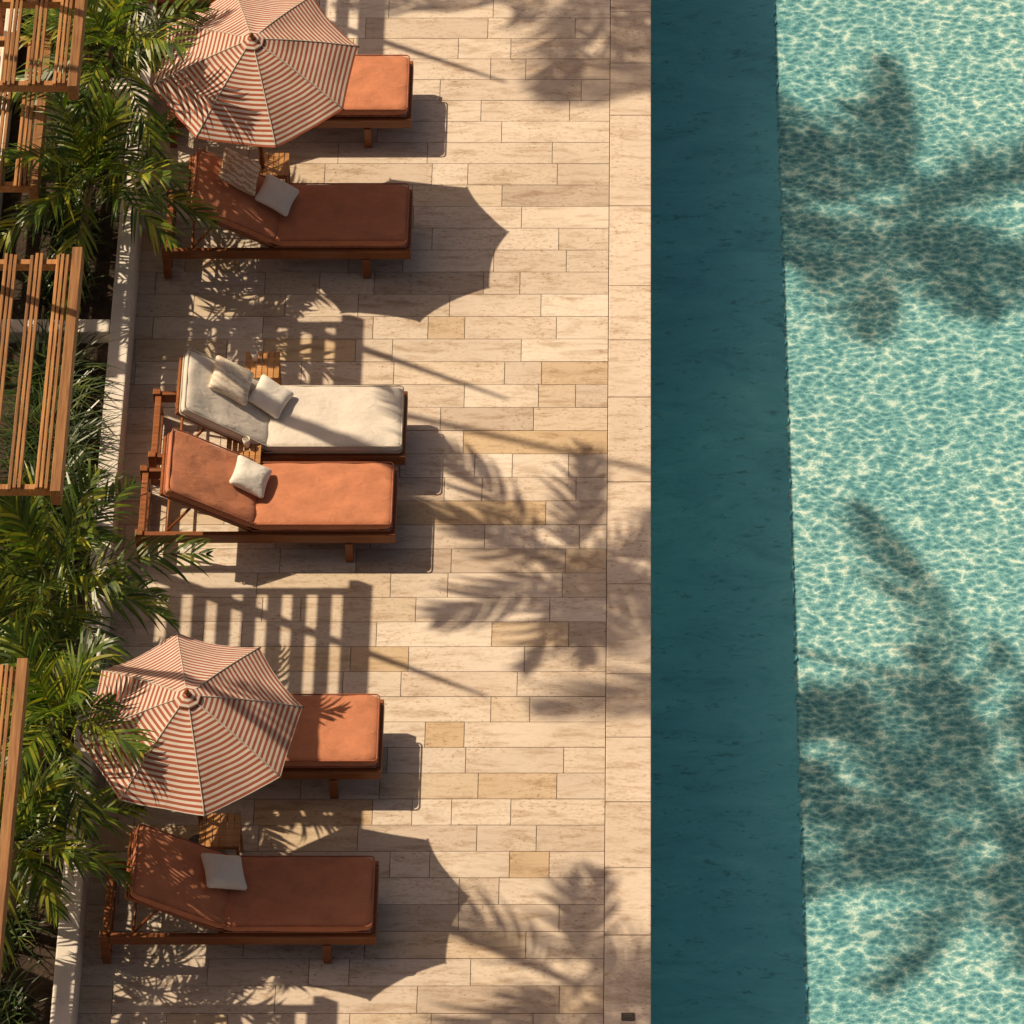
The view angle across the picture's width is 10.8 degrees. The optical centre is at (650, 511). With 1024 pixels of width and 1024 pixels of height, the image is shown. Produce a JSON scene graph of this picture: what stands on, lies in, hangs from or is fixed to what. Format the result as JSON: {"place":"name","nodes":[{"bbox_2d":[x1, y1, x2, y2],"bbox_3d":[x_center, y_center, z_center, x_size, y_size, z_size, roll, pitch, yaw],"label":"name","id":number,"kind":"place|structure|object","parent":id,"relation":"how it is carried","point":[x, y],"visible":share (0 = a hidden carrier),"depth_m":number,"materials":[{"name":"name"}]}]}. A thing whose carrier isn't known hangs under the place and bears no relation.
{"place":"outdoors","nodes":[
{"label":"outdoors","id":0,"kind":"place"},
{"bbox_2d":[0,30,54,200],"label":"wooden trellis","id":1,"kind":"object","parent":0,"point":[31,186],"visible":0.62,"depth_m":43.58,"materials":[{"name":"brown wood"}]},
{"bbox_2d":[0,0,610,1023],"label":"stone deck","id":2,"kind":"structure","parent":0,"point":[460,626],"depth_m":42.57,"materials":[{"name":"beige stone"}]},
{"bbox_2d":[0,658,29,981],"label":"wooden pergola","id":3,"kind":"object","parent":2,"relation":"on","point":[19,677],"visible":1,"depth_m":37.74,"materials":[{"name":"brown wood"}]},
{"bbox_2d":[0,247,83,504],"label":"wooden pergola","id":4,"kind":"object","parent":2,"relation":"on","point":[74,265],"visible":1,"depth_m":40.13,"materials":[{"name":"brown wood"}]},
{"bbox_2d":[0,0,87,99],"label":"wooden pergola","id":5,"kind":"object","parent":2,"relation":"on","point":[71,86],"visible":1,"depth_m":42.26,"materials":[{"name":"brown wood"}]},
{"bbox_2d":[0,4,160,1023],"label":"planter","id":6,"kind":"object","parent":2,"relation":"on","point":[111,309],"visible":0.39,"depth_m":43.46,"materials":[{"name":"paint"}]},
{"bbox_2d":[0,948,60,1023],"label":"leafy shrub","id":7,"kind":"object","parent":6,"relation":"on","point":[9,1010],"visible":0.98,"depth_m":39.45,"materials":[{"name":"green plant"}]},
{"bbox_2d":[4,861,60,964],"bbox_3d":[-4.849,2.963,39.949,1.049,0.311,1.058,34,58,25],"label":"leafy shrub","id":8,"kind":"object","parent":6,"relation":"on","point":[21,917],"visible":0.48,"depth_m":39.90,"materials":[{"name":"green plant"}]},
{"bbox_2d":[2,777,63,863],"bbox_3d":[-4.805,2.253,40.563,0.960,0.284,1.213,0,50,0],"label":"leafy shrub","id":9,"kind":"object","parent":6,"relation":"on","point":[25,838],"visible":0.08,"depth_m":40.46,"materials":[{"name":"green plant"}]},
{"bbox_2d":[0,515,85,630],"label":"leafy shrub","id":10,"kind":"object","parent":6,"relation":"on","point":[53,569],"visible":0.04,"depth_m":41.94,"materials":[{"name":"green plant"}]},
{"bbox_2d":[8,682,78,751],"bbox_3d":[-4.776,1.597,41.095,1.016,0.313,1.188,0,50,0],"label":"leafy shrub","id":11,"kind":"object","parent":6,"relation":"on","point":[57,732],"depth_m":40.98,"materials":[{"name":"green plant"}]},
{"bbox_2d":[0,622,95,810],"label":"palm plant","id":12,"kind":"object","parent":6,"relation":"in","point":[53,703],"visible":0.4,"depth_m":39.83,"materials":[{"name":"green plant"}]},
{"bbox_2d":[0,562,118,763],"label":"palm plant","id":13,"kind":"object","parent":6,"relation":"in","point":[39,609],"visible":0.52,"depth_m":40.10,"materials":[{"name":"green plant"}]},
{"bbox_2d":[0,294,123,443],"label":"leafy shrub","id":14,"kind":"object","parent":6,"relation":"on","point":[39,363],"visible":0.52,"depth_m":43.29,"materials":[{"name":"green plant"}]},
{"bbox_2d":[13,238,111,323],"bbox_3d":[-4.850,-1.897,44.053,0.875,0.272,0.922,-25,54,-20],"label":"leafy shrub","id":15,"kind":"object","parent":6,"relation":"on","point":[47,282],"visible":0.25,"depth_m":44.05,"materials":[{"name":"green plant"}]},
{"bbox_2d":[0,451,129,651],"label":"palm plant","id":16,"kind":"object","parent":6,"relation":"on","point":[110,535],"visible":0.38,"depth_m":40.88,"materials":[{"name":"green plant"}]},
{"bbox_2d":[0,360,132,496],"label":"leafy shrub","id":17,"kind":"object","parent":6,"relation":"on","point":[32,434],"visible":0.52,"depth_m":42.82,"materials":[{"name":"green plant"}]},
{"bbox_2d":[13,169,120,253],"bbox_3d":[-4.787,-2.455,44.493,1.014,0.314,1.111,0,50,0],"label":"leafy shrub","id":18,"kind":"object","parent":6,"relation":"on","point":[58,224],"visible":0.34,"depth_m":44.48,"materials":[{"name":"green plant"}]},
{"bbox_2d":[8,101,133,198],"bbox_3d":[-4.813,-3.036,45.002,1.082,0.282,1.215,-13,51,-10],"label":"leafy shrub","id":19,"kind":"object","parent":6,"relation":"on","point":[61,135],"visible":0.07,"depth_m":45.04,"materials":[{"name":"green plant"}]},
{"bbox_2d":[0,424,146,567],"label":"leafy shrub","id":20,"kind":"object","parent":6,"relation":"on","point":[49,527],"visible":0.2,"depth_m":42.47,"materials":[{"name":"green plant"}]},
{"bbox_2d":[0,749,150,972],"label":"palm plant","id":21,"kind":"object","parent":6,"relation":"in","point":[76,856],"visible":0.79,"depth_m":39.03,"materials":[{"name":"green plant"}]},
{"bbox_2d":[0,606,159,848],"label":"palm plant","id":22,"kind":"object","parent":6,"relation":"in","point":[79,688],"visible":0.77,"depth_m":39.21,"materials":[{"name":"green plant"}]},
{"bbox_2d":[17,4,156,78],"bbox_3d":[-4.782,-4.068,45.798,1.257,0.389,1.429,0,50,0],"label":"leafy shrub","id":23,"kind":"object","parent":6,"relation":"on","point":[101,51],"visible":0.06,"depth_m":45.78,"materials":[{"name":"green plant"}]},
{"bbox_2d":[14,0,164,140],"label":"palm plant","id":24,"kind":"object","parent":6,"relation":"in","point":[131,56],"visible":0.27,"depth_m":44.23,"materials":[{"name":"green plant"}]},
{"bbox_2d":[53,3,155,78],"bbox_3d":[-4.684,-4.204,45.016,1.454,1.769,1.532,-35,58,-26],"label":"palm plant","id":25,"kind":"object","parent":6,"relation":"on","point":[118,33],"visible":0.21,"depth_m":44.77,"materials":[{"name":"green plant"}]},
{"bbox_2d":[0,456,214,764],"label":"palm plant","id":26,"kind":"object","parent":6,"relation":"on","point":[16,515],"visible":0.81,"depth_m":40.31,"materials":[{"name":"green plant"}]},
{"bbox_2d":[0,0,214,34],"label":"palm plant","id":27,"kind":"object","parent":6,"relation":"in","point":[3,12],"visible":0.2,"depth_m":46.11,"materials":[{"name":"green plant"}]},
{"bbox_2d":[0,0,217,172],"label":"palm plant","id":28,"kind":"object","parent":6,"relation":"in","point":[116,13],"visible":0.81,"depth_m":43.51,"materials":[{"name":"green plant"}]},
{"bbox_2d":[0,60,223,320],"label":"palm plant","id":29,"kind":"object","parent":6,"relation":"in","point":[98,139],"visible":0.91,"depth_m":43.34,"materials":[{"name":"green plant"}]},
{"bbox_2d":[76,631,304,852],"bbox_3d":[-3.370,1.919,39.961,1.558,2.030,1.555,10,51,8],"label":"striped parasol","id":30,"kind":"object","parent":2,"relation":"on","point":[222,720],"visible":0.95,"depth_m":39.29,"materials":[{"name":"fabric"}]},
{"bbox_2d":[199,813,243,855],"bbox_3d":[-3.220,2.515,40.499,0.304,0.440,0.310,0,50,0],"label":"side table","id":31,"kind":"object","parent":2,"relation":"on","point":[230,843],"visible":0.8,"depth_m":40.33,"materials":[{"name":"brown wood"}]},
{"bbox_2d":[99,823,378,963],"bbox_3d":[-3.050,2.808,39.992,2.041,0.839,0.724,0,50,0],"label":"sun lounger","id":32,"kind":"object","parent":2,"relation":"on","point":[326,902],"visible":0.97,"depth_m":39.88,"materials":[{"name":"orange fabric"}]},
{"bbox_2d":[226,438,261,463],"bbox_3d":[-3.223,-0.340,42.887,0.275,0.450,0.260,0,50,0],"label":"side table","id":33,"kind":"object","parent":2,"relation":"on","point":[252,453],"visible":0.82,"depth_m":42.72,"materials":[{"name":"brown wood"}]},
{"bbox_2d":[242,436,249,447],"bbox_3d":[-3.200,-0.552,42.709,0.060,0.088,0.058,0,50,0],"label":"drinking glass","id":34,"kind":"object","parent":33,"relation":"on","point":[246,444],"visible":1,"depth_m":42.69,"materials":[{"name":"clear glass"}]},
{"bbox_2d":[114,694,384,798],"bbox_3d":[-3.059,1.643,40.984,2.041,0.817,0.724,0,50,0],"label":"sun lounger","id":35,"kind":"object","parent":2,"relation":"on","point":[335,738],"visible":0.25,"depth_m":40.90,"materials":[{"name":"orange fabric"}]},
{"bbox_2d":[149,0,358,174],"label":"striped parasol","id":36,"kind":"object","parent":2,"relation":"on","point":[260,74],"visible":0.94,"depth_m":43.59,"materials":[{"name":"fabric"}]},
{"bbox_2d":[245,352,281,384],"bbox_3d":[-3.120,-1.048,43.502,0.274,0.420,0.280,0,50,0],"label":"side table","id":37,"kind":"object","parent":2,"relation":"on","point":[250,364],"visible":0.76,"depth_m":43.35,"materials":[{"name":"brown wood"}]},
{"bbox_2d":[251,350,257,361],"bbox_3d":[-3.180,-1.252,43.337,0.060,0.088,0.058,0,50,0],"label":"drinking glass","id":38,"kind":"object","parent":37,"relation":"on","point":[254,355],"visible":1,"depth_m":43.33,"materials":[{"name":"clear glass"}]},
{"bbox_2d":[135,428,397,561],"bbox_3d":[-3.025,-0.150,42.468,2.041,0.849,0.724,0,50,0],"label":"sun lounger","id":39,"kind":"object","parent":2,"relation":"on","point":[347,504],"visible":0.98,"depth_m":42.35,"materials":[{"name":"orange fabric"}]},
{"bbox_2d":[258,153,290,184],"bbox_3d":[-3.130,-2.749,44.929,0.254,0.420,0.260,0,50,0],"label":"side table","id":40,"kind":"object","parent":2,"relation":"on","point":[277,158],"visible":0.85,"depth_m":44.77,"materials":[{"name":"brown wood"}]},
{"bbox_2d":[148,348,407,483],"bbox_3d":[-2.970,-0.777,42.974,2.041,0.880,0.724,0,50,0],"label":"sun lounger","id":41,"kind":"object","parent":2,"relation":"on","point":[226,398],"visible":1,"depth_m":42.86,"materials":[{"name":"white fabric"}]},
{"bbox_2d":[161,148,412,278],"bbox_3d":[-2.991,-2.474,44.412,2.041,0.858,0.724,0,50,0],"label":"sun lounger","id":42,"kind":"object","parent":2,"relation":"on","point":[364,222],"visible":0.98,"depth_m":44.29,"materials":[{"name":"orange fabric"}]},
{"bbox_2d":[167,54,413,147],"bbox_3d":[-3.030,-3.611,45.378,2.041,0.839,0.724,0,50,0],"label":"sun lounger","id":43,"kind":"object","parent":2,"relation":"on","point":[379,93],"visible":0.26,"depth_m":45.29,"materials":[{"name":"orange fabric"}]},
{"label":"ground","id":44,"kind":"structure","parent":0,"visible":0},
{"bbox_2d":[604,0,650,1023],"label":"pool coping","id":45,"kind":"object","parent":44,"relation":"on","point":[627,968],"visible":1,"depth_m":42.76,"materials":[{"name":"stone"}]},
{"bbox_2d":[621,1013,634,1020],"bbox_3d":[-0.170,3.715,39.767,0.100,0.008,0.070,0,50,0],"label":"drain cover","id":46,"kind":"object","parent":45,"relation":"on","point":[627,1016],"visible":1,"depth_m":39.76,"materials":[{"name":"grey metal"}]},
{"bbox_2d":[651,0,1023,1023],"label":"swimming pool","id":47,"kind":"structure","parent":44,"relation":"in","point":[837,510],"depth_m":44.97,"materials":[{"name":"liquid"}]}
]}

